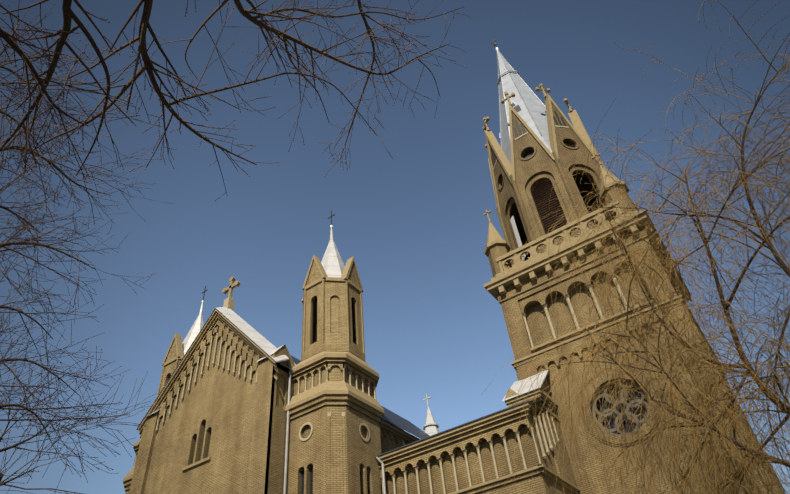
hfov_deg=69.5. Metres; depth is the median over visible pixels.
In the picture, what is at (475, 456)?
aisle wing
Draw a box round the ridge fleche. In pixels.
[423,394,439,435]
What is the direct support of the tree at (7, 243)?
on the ground
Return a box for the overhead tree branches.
[0,0,471,224]
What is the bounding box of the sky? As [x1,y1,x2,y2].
[0,0,789,493]
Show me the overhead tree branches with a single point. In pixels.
(65, 31)
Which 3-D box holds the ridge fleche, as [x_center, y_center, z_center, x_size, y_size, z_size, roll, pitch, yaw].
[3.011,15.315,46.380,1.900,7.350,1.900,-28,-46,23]
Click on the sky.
(414, 226)
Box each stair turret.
[123,286,207,493]
[285,211,383,493]
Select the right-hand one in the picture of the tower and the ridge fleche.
the tower
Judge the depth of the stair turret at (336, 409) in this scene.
26.20 m
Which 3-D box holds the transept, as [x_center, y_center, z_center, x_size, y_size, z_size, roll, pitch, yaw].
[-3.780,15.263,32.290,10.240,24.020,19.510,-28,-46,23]
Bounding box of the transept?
[129,276,428,493]
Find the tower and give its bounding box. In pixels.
[482,38,779,493]
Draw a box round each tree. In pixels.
[0,4,172,493]
[482,0,789,493]
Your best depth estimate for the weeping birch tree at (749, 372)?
10.03 m
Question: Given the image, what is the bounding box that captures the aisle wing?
[375,370,579,493]

